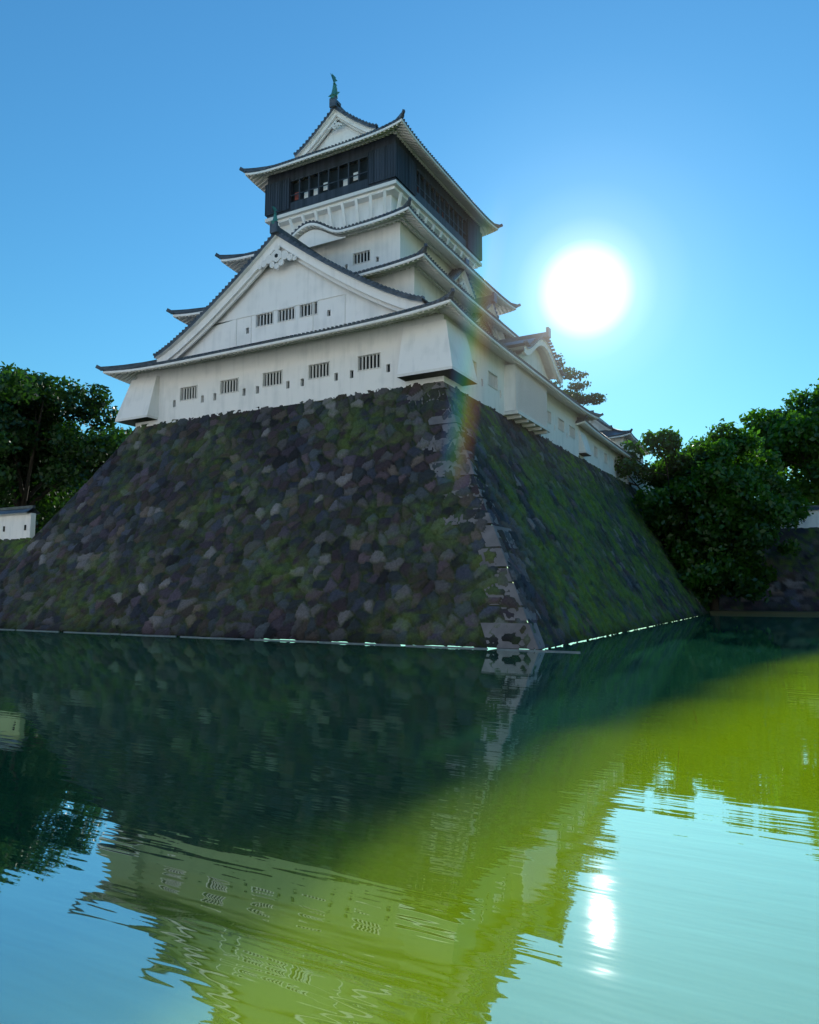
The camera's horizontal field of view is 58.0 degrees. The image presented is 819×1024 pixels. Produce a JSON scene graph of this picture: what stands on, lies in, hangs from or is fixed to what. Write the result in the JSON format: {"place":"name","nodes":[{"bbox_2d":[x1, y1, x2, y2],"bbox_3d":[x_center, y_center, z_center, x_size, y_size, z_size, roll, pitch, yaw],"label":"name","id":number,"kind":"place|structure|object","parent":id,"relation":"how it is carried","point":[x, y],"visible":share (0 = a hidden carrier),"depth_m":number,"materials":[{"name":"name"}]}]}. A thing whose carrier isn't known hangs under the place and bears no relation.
{"place":"outdoors","nodes":[
{"label":"outdoors","id":0,"kind":"place"},
{"bbox_2d":[0,537,31,569],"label":"curtain wall","id":1,"kind":"structure","parent":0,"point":[10,549],"depth_m":67.75,"materials":[{"name":"stone"}]},
{"bbox_2d":[0,361,131,524],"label":"tree","id":2,"kind":"object","parent":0,"point":[23,392],"depth_m":97.57,"materials":[{"name":"green plant"}]},
{"bbox_2d":[0,613,818,1023],"bbox_3d":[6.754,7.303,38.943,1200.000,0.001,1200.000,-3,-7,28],"label":"moat water","id":3,"kind":"structure","parent":0,"point":[618,829],"depth_m":9.76,"materials":[{"name":"green liquid"}]},
{"bbox_2d":[0,629,580,652],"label":"waterline","id":4,"kind":"object","parent":3,"relation":"on","point":[312,641],"visible":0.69,"depth_m":44.99,"materials":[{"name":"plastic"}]},
{"bbox_2d":[445,384,707,649],"bbox_3d":[18.839,1.470,73.034,11.092,19.004,70.000,-3,-7,28],"label":"podium","id":5,"kind":"object","parent":3,"relation":"in","point":[589,555],"visible":0.99,"depth_m":60.34,"materials":[{"name":"stone"}]},
{"bbox_2d":[406,381,544,648],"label":"corner stones","id":6,"kind":"object","parent":5,"relation":"attached to","point":[490,536],"visible":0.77,"depth_m":44.45,"materials":[{"name":"grey stone"}]},
{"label":"podium","id":7,"kind":"object","parent":3,"relation":"on","visible":0},
{"bbox_2d":[0,478,87,534],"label":"tree","id":8,"kind":"object","parent":7,"relation":"on","point":[40,521],"depth_m":125.15,"materials":[{"name":"green plant"}]},
{"bbox_2d":[0,382,536,649],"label":"stone wall","id":9,"kind":"structure","parent":7,"relation":"on","point":[317,521],"depth_m":54.40,"materials":[{"name":"stone"}]},
{"bbox_2d":[95,73,603,456],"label":"castle keep","id":10,"kind":"structure","parent":7,"relation":"on","point":[357,272],"depth_m":67.05,"materials":[{"name":"white paint"}]},
{"bbox_2d":[0,505,818,539],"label":"parapet walls","id":11,"kind":"structure","parent":7,"relation":"on","point":[18,522],"depth_m":69.93,"materials":[{"name":"white paint"}]},
{"bbox_2d":[500,327,655,493],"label":"flank buildings","id":12,"kind":"structure","parent":7,"relation":"on","point":[600,440],"depth_m":71.63,"materials":[{"name":"white paint"}]},
{"bbox_2d":[550,353,606,405],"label":"pine","id":13,"kind":"object","parent":7,"relation":"on","point":[593,398],"depth_m":108.76,"materials":[{"name":"green plant"}]},
{"bbox_2d":[623,482,711,613],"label":"podium","id":14,"kind":"object","parent":7,"relation":"attached to","point":[632,491],"visible":0.03,"depth_m":107.14,"materials":[{"name":"stone"}]},
{"bbox_2d":[614,426,755,595],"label":"tree","id":15,"kind":"object","parent":7,"relation":"on","point":[685,556],"depth_m":101.11,"materials":[{"name":"green plant"}]},
{"bbox_2d":[0,0,818,567],"label":"sky","id":16,"kind":"structure","parent":0,"point":[649,169],"materials":[{"name":"blue"}]},
{"bbox_2d":[710,610,818,614],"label":"stone ledge","id":17,"kind":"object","parent":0,"point":[766,612],"depth_m":100.39,"materials":[{"name":"grey stone"}]},
{"bbox_2d":[644,418,813,611],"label":"tree","id":18,"kind":"object","parent":17,"relation":"on","point":[742,484],"depth_m":98.43,"materials":[{"name":"green plant"}]},
{"bbox_2d":[703,527,818,610],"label":"retaining wall","id":19,"kind":"structure","parent":17,"relation":"on","point":[794,586],"depth_m":105.45,"materials":[{"name":"stone"}]},
{"bbox_2d":[733,378,818,505],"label":"tree","id":20,"kind":"object","parent":17,"relation":"on","point":[790,433],"depth_m":113.62,"materials":[{"name":"green plant"}]}
]}

